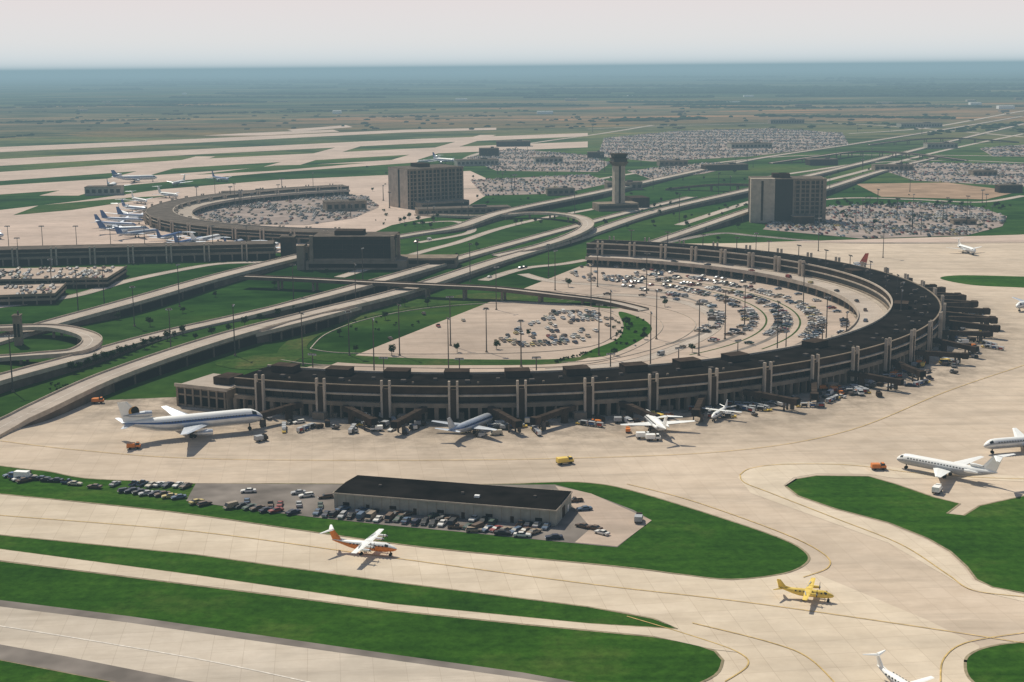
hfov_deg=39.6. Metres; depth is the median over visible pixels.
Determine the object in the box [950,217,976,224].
service building
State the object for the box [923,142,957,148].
service building
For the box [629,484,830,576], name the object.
taxi line
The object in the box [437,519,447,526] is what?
parked car
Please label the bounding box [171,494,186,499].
parked car
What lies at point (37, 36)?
sky
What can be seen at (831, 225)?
distant parked cars
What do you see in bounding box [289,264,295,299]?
light mast
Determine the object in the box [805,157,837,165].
service building
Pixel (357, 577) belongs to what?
pavement edge
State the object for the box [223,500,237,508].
parked car
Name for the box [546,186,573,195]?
service building
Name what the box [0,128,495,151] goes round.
distant taxiway
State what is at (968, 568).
pavement edge
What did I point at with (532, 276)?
road
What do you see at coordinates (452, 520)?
parked car
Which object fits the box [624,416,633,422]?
service truck
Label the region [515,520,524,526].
parked car
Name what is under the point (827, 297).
light mast
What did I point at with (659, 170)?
parking lot
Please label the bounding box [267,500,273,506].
parked car
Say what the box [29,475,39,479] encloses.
parked car
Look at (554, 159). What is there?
service building
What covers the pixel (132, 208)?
narrow body airliner
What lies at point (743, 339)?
planting strip
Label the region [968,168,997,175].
service building
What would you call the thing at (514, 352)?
kerb
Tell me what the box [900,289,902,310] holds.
light mast
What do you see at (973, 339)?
service truck
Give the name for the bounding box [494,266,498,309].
light mast
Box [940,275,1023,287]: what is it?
grass
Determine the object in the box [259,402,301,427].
jet bridge
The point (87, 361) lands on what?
tree
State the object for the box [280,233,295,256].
service building
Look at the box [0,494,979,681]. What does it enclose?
taxiway
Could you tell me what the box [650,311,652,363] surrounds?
light mast
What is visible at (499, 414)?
jet bridge
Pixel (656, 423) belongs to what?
airliner
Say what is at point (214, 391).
terminal annex
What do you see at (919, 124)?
service building
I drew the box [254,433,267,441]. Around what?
service truck
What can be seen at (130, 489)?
parked car
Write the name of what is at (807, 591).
propeller airliner
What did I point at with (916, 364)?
service truck
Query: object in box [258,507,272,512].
parked car
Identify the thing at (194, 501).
parked car
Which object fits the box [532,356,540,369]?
light mast
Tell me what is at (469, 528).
parked car
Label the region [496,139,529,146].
service building
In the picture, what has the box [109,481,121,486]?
parked car
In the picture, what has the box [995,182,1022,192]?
service building
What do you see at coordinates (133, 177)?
wide body airliner
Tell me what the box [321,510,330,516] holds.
parked car
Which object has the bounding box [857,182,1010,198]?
dirt field
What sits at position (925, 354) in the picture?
jet bridge
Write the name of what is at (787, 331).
light mast
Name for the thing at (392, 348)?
tree
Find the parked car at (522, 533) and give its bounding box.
[513,531,531,537]
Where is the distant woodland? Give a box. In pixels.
[0,75,1023,137]
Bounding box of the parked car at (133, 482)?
[128,480,138,486]
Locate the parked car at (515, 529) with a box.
[509,526,522,533]
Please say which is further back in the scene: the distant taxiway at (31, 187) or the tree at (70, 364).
the distant taxiway at (31, 187)
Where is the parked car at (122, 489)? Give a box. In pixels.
[117,487,128,492]
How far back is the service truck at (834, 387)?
605.62 m
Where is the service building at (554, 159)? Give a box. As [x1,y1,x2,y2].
[534,156,562,162]
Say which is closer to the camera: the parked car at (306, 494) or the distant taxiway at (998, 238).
the parked car at (306, 494)
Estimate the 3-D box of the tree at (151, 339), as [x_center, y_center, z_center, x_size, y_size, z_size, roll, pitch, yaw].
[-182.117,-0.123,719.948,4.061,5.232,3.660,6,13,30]
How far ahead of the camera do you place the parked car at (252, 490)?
467.95 m
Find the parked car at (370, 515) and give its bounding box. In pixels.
[364,510,376,520]
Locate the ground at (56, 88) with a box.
[0,64,1023,416]
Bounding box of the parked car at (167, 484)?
[161,481,174,487]
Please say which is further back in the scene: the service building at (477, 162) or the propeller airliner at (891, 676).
the service building at (477, 162)
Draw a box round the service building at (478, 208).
[415,204,510,213]
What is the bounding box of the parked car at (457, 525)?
[447,523,463,528]
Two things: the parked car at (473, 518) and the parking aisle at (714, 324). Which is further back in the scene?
the parking aisle at (714, 324)
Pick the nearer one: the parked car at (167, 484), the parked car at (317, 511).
the parked car at (317, 511)
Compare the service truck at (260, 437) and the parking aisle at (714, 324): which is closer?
the service truck at (260, 437)
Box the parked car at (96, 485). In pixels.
[86,483,102,488]
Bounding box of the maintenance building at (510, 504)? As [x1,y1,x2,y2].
[332,475,572,525]
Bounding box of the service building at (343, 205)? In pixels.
[322,198,366,211]
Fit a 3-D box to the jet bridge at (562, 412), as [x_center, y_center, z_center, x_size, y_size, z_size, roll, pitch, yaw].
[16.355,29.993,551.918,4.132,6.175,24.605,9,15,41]
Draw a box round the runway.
[0,607,543,681]
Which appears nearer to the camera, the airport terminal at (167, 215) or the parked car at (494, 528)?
the parked car at (494, 528)
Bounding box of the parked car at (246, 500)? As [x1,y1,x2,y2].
[244,498,249,503]
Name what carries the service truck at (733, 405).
on the apron at (952, 423)
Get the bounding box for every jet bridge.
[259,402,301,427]
[342,405,377,429]
[390,406,426,433]
[487,406,522,432]
[530,404,575,430]
[619,401,659,421]
[691,394,705,421]
[743,389,799,410]
[810,379,819,403]
[848,370,903,390]
[891,359,925,380]
[915,350,968,364]
[919,284,936,286]
[925,286,945,291]
[932,338,978,355]
[937,292,960,294]
[937,294,966,299]
[939,299,978,306]
[942,330,990,342]
[944,301,976,313]
[945,319,1000,337]
[946,306,990,314]
[946,311,995,325]
[946,316,997,328]
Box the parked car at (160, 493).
[154,490,170,496]
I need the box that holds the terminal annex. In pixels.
[174,372,242,410]
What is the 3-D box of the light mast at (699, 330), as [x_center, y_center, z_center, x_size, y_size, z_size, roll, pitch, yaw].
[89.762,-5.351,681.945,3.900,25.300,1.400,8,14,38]
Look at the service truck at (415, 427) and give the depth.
547.55 m
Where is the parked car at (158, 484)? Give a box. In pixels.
[152,481,164,486]
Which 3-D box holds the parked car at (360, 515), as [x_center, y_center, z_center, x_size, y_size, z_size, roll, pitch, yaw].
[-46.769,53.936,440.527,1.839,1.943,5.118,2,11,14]
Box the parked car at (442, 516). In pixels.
[436,514,449,519]
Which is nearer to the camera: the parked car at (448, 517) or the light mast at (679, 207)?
the parked car at (448, 517)
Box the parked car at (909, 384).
[904,383,915,386]
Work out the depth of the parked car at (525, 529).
425.00 m
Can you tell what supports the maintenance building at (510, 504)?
on the apron at (952, 423)
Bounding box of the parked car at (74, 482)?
[67,480,82,485]
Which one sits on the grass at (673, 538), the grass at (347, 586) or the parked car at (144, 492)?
the parked car at (144, 492)
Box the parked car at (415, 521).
[410,518,421,524]
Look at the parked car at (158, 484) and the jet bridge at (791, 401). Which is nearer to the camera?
the parked car at (158, 484)
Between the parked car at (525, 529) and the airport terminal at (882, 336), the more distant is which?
the airport terminal at (882, 336)
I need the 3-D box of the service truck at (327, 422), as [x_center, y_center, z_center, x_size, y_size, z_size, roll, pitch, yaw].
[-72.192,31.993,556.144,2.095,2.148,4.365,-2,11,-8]
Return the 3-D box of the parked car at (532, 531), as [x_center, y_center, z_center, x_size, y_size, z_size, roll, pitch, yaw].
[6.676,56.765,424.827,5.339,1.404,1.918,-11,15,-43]
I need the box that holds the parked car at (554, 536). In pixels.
[545,533,562,539]
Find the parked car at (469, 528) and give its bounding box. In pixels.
[465,526,481,531]
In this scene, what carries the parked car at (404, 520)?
on the parking lot at (221, 494)
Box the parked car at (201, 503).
[197,500,212,505]
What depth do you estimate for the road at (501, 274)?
980.79 m
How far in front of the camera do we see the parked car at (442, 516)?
438.14 m
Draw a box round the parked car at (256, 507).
[249,504,264,510]
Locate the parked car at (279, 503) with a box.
[276,501,283,506]
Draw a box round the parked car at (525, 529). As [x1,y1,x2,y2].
[519,527,531,531]
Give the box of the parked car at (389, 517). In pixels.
[384,512,393,521]
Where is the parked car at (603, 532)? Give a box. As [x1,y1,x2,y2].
[594,529,609,535]
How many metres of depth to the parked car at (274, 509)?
447.02 m
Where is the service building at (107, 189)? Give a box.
[84,184,123,195]
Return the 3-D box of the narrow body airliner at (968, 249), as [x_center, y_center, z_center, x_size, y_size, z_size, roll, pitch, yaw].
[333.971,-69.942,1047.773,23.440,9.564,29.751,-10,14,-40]
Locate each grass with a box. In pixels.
[0,466,807,578]
[0,535,673,627]
[0,561,720,681]
[0,660,108,681]
[15,196,162,214]
[197,163,358,174]
[215,353,299,368]
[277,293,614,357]
[311,354,590,364]
[581,312,651,357]
[787,476,1023,591]
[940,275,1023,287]
[967,643,1023,681]
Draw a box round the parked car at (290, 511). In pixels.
[285,509,300,514]
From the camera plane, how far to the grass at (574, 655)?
353.43 m
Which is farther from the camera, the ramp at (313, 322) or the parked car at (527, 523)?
the ramp at (313, 322)
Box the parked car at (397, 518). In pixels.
[393,515,403,521]
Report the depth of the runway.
338.51 m
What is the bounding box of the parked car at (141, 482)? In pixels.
[136,479,148,485]
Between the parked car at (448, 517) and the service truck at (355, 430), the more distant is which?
the service truck at (355, 430)
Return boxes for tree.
[68,361,76,372]
[76,362,82,370]
[84,358,91,367]
[92,353,100,364]
[101,351,109,357]
[116,346,124,356]
[124,344,130,352]
[140,338,147,348]
[145,317,152,322]
[148,336,155,345]
[163,330,170,339]
[179,325,185,331]
[208,326,215,332]
[241,315,248,324]
[256,314,264,318]
[275,308,280,317]
[388,344,395,355]
[453,342,459,348]
[493,339,500,348]
[622,316,630,325]
[688,343,695,351]
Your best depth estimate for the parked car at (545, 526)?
428.58 m
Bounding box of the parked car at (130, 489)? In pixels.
[124,487,139,492]
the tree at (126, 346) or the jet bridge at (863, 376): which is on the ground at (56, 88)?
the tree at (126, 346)
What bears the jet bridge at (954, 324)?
on the apron at (952, 423)
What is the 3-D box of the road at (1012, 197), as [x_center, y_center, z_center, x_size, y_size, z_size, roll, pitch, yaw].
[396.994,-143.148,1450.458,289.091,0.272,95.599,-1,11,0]
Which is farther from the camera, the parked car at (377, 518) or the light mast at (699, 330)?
the light mast at (699, 330)
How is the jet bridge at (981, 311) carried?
on the apron at (952, 423)
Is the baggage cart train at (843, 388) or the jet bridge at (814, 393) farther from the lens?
the baggage cart train at (843, 388)
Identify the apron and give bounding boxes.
[0,171,485,252]
[0,243,1023,681]
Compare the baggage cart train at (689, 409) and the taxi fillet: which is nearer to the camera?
the taxi fillet
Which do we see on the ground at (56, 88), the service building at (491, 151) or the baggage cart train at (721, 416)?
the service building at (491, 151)
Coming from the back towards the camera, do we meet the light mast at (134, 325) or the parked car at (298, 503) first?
the light mast at (134, 325)
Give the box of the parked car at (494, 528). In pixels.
[489,525,502,531]
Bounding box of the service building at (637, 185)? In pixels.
[604,180,642,189]
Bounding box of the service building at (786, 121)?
[768,118,804,123]
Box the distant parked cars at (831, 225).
[193,128,1023,237]
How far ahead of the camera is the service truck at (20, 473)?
484.89 m
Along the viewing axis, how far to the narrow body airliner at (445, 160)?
2060.33 m
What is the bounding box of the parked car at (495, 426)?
[489,425,499,428]
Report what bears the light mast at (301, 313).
on the ground at (56, 88)
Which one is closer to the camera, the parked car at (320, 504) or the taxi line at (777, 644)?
the taxi line at (777, 644)
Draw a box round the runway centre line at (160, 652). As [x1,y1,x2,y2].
[0,625,308,681]
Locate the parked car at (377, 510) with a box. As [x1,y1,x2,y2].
[365,508,379,512]
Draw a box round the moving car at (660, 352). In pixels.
[656,350,664,354]
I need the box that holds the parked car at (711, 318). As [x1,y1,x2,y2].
[707,316,715,319]
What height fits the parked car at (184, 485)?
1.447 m
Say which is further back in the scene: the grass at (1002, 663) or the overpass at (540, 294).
the overpass at (540, 294)
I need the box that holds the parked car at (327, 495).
[318,493,333,498]
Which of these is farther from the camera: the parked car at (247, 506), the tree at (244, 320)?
the tree at (244, 320)
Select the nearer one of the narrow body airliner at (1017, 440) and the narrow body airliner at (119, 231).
the narrow body airliner at (1017, 440)
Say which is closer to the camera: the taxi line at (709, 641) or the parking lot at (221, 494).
the taxi line at (709, 641)
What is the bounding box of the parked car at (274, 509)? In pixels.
[267,507,283,512]
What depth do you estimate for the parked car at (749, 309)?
801.69 m
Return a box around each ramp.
[0,323,102,364]
[255,306,361,342]
[414,211,593,255]
[650,157,936,241]
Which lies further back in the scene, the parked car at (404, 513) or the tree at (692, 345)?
the tree at (692, 345)
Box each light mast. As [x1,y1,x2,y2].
[4,334,14,391]
[73,269,78,310]
[99,269,104,303]
[129,286,135,326]
[165,308,171,347]
[176,264,180,306]
[232,304,236,355]
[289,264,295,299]
[299,312,303,365]
[308,353,315,367]
[345,310,350,355]
[354,263,355,298]
[361,247,363,279]
[372,318,374,370]
[379,357,387,370]
[396,304,400,355]
[415,239,419,265]
[446,296,453,345]
[446,317,449,367]
[468,243,471,281]
[483,307,488,351]
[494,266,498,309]
[517,319,523,366]
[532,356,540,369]
[546,244,550,276]
[595,247,600,286]
[596,304,602,355]
[609,290,611,338]
[644,252,649,293]
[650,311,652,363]
[655,290,657,338]
[678,193,681,221]
[696,303,703,355]
[723,290,729,338]
[742,285,748,324]
[777,300,780,347]
[784,330,789,346]
[802,263,807,305]
[824,296,830,337]
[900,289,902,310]
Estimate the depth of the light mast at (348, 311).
689.15 m
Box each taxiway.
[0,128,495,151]
[0,133,587,165]
[0,141,587,180]
[0,160,417,193]
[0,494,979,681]
[39,156,214,195]
[203,130,338,135]
[264,145,362,170]
[290,125,350,131]
[392,135,493,159]
[752,234,1023,242]
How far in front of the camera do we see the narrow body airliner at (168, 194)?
1553.72 m
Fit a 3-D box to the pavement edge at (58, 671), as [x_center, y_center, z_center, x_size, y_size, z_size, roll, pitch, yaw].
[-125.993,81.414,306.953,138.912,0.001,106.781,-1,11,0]
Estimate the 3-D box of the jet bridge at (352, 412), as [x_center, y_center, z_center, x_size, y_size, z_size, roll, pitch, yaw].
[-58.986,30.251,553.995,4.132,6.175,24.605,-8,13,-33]
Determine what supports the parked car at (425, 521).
on the parking lot at (221, 494)
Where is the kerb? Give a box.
[281,291,695,368]
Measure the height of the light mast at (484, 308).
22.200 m
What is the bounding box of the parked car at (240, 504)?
[233,502,247,508]
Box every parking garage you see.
[0,265,127,287]
[0,282,66,304]
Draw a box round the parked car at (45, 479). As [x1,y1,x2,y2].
[39,477,52,481]
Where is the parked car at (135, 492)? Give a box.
[132,488,147,494]
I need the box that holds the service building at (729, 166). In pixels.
[701,162,748,170]
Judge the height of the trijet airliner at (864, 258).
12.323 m
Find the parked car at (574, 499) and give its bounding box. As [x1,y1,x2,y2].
[571,496,583,502]
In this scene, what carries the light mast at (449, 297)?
on the ground at (56, 88)
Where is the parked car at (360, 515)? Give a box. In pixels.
[356,511,365,519]
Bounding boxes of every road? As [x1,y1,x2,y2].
[0,261,262,307]
[334,208,592,277]
[416,221,476,242]
[463,125,653,158]
[464,154,1023,188]
[478,259,586,280]
[517,273,695,296]
[545,293,723,369]
[595,123,1023,136]
[668,232,1023,243]
[674,133,1022,224]
[790,160,1021,173]
[826,195,1023,202]
[846,110,1023,133]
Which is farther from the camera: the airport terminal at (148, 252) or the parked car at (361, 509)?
the airport terminal at (148, 252)
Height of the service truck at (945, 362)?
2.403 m
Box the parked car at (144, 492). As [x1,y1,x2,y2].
[138,490,152,495]
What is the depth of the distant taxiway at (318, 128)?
3336.47 m
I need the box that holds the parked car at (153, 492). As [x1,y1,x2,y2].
[148,490,162,495]
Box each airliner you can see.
[94,214,135,226]
[94,220,148,230]
[100,210,142,223]
[109,225,155,237]
[111,170,156,181]
[115,198,145,211]
[115,207,142,217]
[115,402,262,437]
[123,191,150,204]
[150,229,182,240]
[152,186,178,198]
[167,234,205,242]
[168,174,191,184]
[185,231,220,240]
[207,171,231,181]
[251,240,279,248]
[319,524,396,555]
[417,155,440,162]
[432,152,453,164]
[432,413,497,433]
[620,409,694,430]
[702,399,739,421]
[773,578,833,602]
[853,253,873,265]
[863,650,933,681]
[897,453,1014,477]
[946,238,981,254]
[984,428,1023,453]
[1012,297,1023,310]
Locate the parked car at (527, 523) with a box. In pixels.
[523,521,532,526]
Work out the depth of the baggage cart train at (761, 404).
576.95 m
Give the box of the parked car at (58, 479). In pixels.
[48,477,63,481]
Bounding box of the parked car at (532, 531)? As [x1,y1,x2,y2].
[527,528,542,534]
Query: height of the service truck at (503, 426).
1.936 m
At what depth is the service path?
376.41 m
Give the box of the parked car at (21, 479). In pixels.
[15,477,31,482]
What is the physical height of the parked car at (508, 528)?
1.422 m
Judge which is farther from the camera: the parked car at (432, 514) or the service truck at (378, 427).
the service truck at (378, 427)
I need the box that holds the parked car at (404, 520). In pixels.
[400,517,411,523]
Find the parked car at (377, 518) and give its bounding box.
[373,515,383,521]
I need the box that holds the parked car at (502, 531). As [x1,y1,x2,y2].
[493,529,511,535]
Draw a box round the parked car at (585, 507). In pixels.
[576,505,592,510]
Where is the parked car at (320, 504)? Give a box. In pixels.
[318,502,322,507]
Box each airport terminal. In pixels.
[0,240,275,265]
[143,183,354,243]
[233,236,948,421]
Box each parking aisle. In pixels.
[599,284,720,343]
[608,280,753,348]
[634,273,819,344]
[649,279,786,352]
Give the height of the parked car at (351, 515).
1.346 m
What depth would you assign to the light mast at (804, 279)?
817.14 m
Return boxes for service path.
[0,549,735,651]
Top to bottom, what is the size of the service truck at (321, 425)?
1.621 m
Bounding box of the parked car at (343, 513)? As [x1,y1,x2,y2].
[337,510,347,518]
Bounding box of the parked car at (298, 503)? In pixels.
[296,501,301,506]
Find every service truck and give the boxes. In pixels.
[8,470,30,479]
[91,397,103,403]
[126,441,140,449]
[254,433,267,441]
[315,423,323,428]
[325,419,329,425]
[331,424,339,428]
[351,428,358,433]
[370,425,382,430]
[379,420,389,427]
[403,429,408,434]
[408,424,417,429]
[409,424,419,429]
[414,420,425,425]
[475,432,484,436]
[492,420,504,424]
[500,424,510,429]
[525,417,529,424]
[556,456,573,464]
[595,415,604,421]
[614,416,624,422]
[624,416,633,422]
[632,418,639,422]
[634,512,642,522]
[636,431,648,438]
[645,433,660,440]
[723,403,735,409]
[775,401,782,406]
[819,384,827,390]
[829,385,842,391]
[848,390,856,395]
[855,387,863,395]
[865,382,875,387]
[870,462,886,470]
[876,382,883,385]
[876,390,881,396]
[911,362,920,367]
[931,483,942,493]
[942,359,948,365]
[957,339,968,343]
[966,337,975,341]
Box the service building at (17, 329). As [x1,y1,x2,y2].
[11,311,23,345]
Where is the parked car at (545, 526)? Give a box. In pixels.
[541,523,550,529]
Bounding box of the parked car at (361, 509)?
[355,507,369,511]
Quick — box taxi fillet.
[738,462,1023,600]
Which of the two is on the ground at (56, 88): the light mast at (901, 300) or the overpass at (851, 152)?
the overpass at (851, 152)
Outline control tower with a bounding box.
[592,153,649,210]
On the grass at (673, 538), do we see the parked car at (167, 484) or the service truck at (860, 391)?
the parked car at (167, 484)
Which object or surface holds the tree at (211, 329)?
on the ground at (56, 88)
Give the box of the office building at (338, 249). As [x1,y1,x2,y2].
[296,229,458,269]
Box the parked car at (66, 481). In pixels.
[60,478,72,483]
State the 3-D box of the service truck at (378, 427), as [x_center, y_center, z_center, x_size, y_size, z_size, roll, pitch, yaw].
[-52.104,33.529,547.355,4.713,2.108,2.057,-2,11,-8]
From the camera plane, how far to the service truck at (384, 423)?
552.01 m
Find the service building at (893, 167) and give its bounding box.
[871,163,913,170]
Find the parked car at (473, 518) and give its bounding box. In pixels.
[468,515,477,521]
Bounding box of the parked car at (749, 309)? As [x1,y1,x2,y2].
[746,308,755,311]
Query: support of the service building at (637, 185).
on the ground at (56, 88)
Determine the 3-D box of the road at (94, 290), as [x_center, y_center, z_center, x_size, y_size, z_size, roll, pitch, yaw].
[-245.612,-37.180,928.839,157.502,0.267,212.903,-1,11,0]
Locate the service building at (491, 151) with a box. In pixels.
[479,147,498,155]
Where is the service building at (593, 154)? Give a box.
[587,150,603,157]
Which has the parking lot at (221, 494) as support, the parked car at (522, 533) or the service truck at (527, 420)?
the parked car at (522, 533)
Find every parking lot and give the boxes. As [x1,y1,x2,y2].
[186,483,651,546]
[193,195,377,224]
[324,266,855,371]
[467,149,609,171]
[471,175,606,194]
[556,486,650,545]
[600,128,847,161]
[629,163,716,178]
[764,203,1006,237]
[888,163,1023,185]
[980,145,1023,155]
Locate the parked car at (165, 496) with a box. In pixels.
[161,493,176,498]
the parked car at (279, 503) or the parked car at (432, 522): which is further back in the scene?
the parked car at (279, 503)
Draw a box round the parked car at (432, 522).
[428,519,437,526]
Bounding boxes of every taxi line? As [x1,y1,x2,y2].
[4,515,1023,642]
[6,365,1022,459]
[627,616,748,680]
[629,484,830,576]
[692,622,834,681]
[740,464,1023,478]
[740,475,1023,596]
[940,632,1023,680]
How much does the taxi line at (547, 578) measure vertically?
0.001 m
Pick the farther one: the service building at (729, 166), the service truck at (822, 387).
the service building at (729, 166)
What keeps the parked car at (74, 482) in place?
on the grass at (673, 538)
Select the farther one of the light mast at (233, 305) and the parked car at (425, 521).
the light mast at (233, 305)
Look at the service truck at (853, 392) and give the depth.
598.99 m
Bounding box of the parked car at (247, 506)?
[241,503,257,509]
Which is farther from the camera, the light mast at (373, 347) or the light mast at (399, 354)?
the light mast at (399, 354)
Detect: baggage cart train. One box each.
[282,421,285,432]
[296,422,315,432]
[348,423,356,433]
[531,425,540,435]
[575,420,603,427]
[688,405,715,410]
[707,412,736,417]
[727,401,753,406]
[735,404,754,411]
[741,404,768,410]
[750,401,772,410]
[796,402,824,407]
[825,395,839,402]
[830,386,853,391]
[844,388,868,392]
[854,384,870,392]
[882,373,902,377]
[913,379,929,385]
[940,357,958,363]
[980,340,996,345]
[981,344,1003,349]
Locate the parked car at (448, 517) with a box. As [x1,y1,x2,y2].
[444,514,459,519]
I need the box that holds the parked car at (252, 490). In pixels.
[240,488,255,492]
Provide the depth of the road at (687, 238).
1142.19 m
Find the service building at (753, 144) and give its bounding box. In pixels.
[727,141,771,148]
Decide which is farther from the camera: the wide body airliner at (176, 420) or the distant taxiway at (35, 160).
the distant taxiway at (35, 160)
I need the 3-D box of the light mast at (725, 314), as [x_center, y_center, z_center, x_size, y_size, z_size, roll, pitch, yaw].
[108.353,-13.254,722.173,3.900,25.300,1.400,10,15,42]
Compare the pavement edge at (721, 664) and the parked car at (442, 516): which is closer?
the pavement edge at (721, 664)
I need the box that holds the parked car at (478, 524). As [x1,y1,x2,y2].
[471,521,484,527]
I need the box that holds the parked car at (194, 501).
[188,498,204,504]
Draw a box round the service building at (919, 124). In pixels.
[896,122,942,127]
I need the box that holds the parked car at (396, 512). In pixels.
[393,510,402,516]
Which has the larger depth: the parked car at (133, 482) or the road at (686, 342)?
the road at (686, 342)
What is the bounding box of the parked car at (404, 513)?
[398,511,413,516]
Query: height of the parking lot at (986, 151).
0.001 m
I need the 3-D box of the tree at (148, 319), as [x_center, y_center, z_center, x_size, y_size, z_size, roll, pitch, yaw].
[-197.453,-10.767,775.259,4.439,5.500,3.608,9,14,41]
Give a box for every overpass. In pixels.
[240,274,648,311]
[665,183,748,190]
[768,150,967,163]
[867,138,1018,144]
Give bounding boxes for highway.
[0,116,1023,344]
[0,123,1023,437]
[0,196,697,393]
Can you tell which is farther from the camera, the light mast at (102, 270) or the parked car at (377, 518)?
the light mast at (102, 270)
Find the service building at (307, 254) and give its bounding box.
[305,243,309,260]
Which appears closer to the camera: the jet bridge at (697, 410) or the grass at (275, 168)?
the jet bridge at (697, 410)
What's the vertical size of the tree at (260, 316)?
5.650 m
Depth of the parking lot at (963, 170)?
1799.15 m
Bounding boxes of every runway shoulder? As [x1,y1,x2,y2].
[0,600,572,681]
[0,644,191,681]
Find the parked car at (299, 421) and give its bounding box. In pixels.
[292,419,305,423]
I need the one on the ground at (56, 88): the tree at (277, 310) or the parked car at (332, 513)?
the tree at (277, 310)
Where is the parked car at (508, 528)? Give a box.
[498,526,512,530]
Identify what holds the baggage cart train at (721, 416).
on the apron at (952, 423)
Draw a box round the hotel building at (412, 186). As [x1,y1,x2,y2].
[388,162,468,208]
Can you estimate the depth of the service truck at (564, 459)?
498.39 m
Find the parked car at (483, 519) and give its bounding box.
[479,516,487,523]
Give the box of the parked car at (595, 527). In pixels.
[587,524,602,529]
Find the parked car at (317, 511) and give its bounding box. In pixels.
[312,508,322,514]
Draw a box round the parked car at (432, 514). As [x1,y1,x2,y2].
[427,512,438,517]
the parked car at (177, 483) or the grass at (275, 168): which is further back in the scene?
the grass at (275, 168)
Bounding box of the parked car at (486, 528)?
[482,525,492,531]
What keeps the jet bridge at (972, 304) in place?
on the apron at (952, 423)
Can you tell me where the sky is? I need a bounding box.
[0,0,1023,72]
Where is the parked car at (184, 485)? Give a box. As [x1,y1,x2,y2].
[178,482,192,488]
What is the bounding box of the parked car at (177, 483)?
[172,481,183,487]
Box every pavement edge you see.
[0,465,809,579]
[0,534,677,628]
[0,560,723,681]
[0,659,113,681]
[785,475,1023,592]
[964,641,1023,681]
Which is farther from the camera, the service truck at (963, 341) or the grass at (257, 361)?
the service truck at (963, 341)
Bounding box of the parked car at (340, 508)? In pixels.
[334,505,350,511]
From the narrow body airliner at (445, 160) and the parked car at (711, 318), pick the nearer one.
the parked car at (711, 318)
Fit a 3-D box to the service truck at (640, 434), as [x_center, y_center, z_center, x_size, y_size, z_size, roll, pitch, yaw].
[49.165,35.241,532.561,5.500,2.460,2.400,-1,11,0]
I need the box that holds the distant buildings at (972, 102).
[78,85,1021,113]
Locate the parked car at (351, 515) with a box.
[346,512,356,518]
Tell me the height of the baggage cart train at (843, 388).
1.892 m
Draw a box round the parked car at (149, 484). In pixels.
[144,481,155,487]
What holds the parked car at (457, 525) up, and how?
on the parking lot at (221, 494)
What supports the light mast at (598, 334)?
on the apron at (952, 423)
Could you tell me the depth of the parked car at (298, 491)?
465.79 m
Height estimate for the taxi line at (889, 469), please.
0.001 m
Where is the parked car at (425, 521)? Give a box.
[420,517,429,524]
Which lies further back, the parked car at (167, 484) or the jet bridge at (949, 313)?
the jet bridge at (949, 313)
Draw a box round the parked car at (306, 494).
[298,491,314,497]
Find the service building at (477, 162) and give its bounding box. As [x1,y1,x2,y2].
[454,158,498,165]
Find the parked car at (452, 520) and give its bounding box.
[447,517,456,526]
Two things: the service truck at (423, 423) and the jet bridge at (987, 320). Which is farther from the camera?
the jet bridge at (987, 320)
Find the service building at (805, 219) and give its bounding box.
[791,213,814,224]
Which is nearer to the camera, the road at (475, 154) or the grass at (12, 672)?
the grass at (12, 672)
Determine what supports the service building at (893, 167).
on the ground at (56, 88)
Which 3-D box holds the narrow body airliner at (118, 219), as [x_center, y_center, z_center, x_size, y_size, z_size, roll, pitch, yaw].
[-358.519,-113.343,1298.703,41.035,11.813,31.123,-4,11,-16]
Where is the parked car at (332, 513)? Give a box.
[328,510,339,516]
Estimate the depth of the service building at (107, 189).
1594.01 m
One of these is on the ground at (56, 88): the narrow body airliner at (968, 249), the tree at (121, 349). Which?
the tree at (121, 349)
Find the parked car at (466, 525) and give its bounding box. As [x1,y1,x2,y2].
[462,523,472,528]
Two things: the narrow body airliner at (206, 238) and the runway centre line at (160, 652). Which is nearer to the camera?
the runway centre line at (160, 652)
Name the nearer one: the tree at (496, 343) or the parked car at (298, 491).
the parked car at (298, 491)
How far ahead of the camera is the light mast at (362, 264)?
905.40 m
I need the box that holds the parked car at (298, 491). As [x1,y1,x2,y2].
[290,489,305,494]
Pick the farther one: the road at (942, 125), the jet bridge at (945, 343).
the road at (942, 125)
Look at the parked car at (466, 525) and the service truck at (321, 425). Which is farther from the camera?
the service truck at (321, 425)
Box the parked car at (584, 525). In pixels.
[575,522,588,528]
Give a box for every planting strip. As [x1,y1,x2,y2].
[644,281,766,354]
[652,277,800,348]
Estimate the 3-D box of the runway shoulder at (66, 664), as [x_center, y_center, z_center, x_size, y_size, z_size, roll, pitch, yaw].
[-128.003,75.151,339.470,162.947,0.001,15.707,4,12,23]
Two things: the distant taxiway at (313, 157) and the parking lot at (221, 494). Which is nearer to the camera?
the parking lot at (221, 494)
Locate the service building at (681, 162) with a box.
[657,159,687,165]
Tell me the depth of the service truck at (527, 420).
554.27 m
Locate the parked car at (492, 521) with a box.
[487,518,497,525]
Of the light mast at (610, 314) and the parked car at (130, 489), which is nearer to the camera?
the parked car at (130, 489)
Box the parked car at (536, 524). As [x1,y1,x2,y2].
[532,521,541,527]
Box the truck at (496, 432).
[489,429,502,435]
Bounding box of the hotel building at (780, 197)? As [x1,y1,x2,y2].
[748,173,826,222]

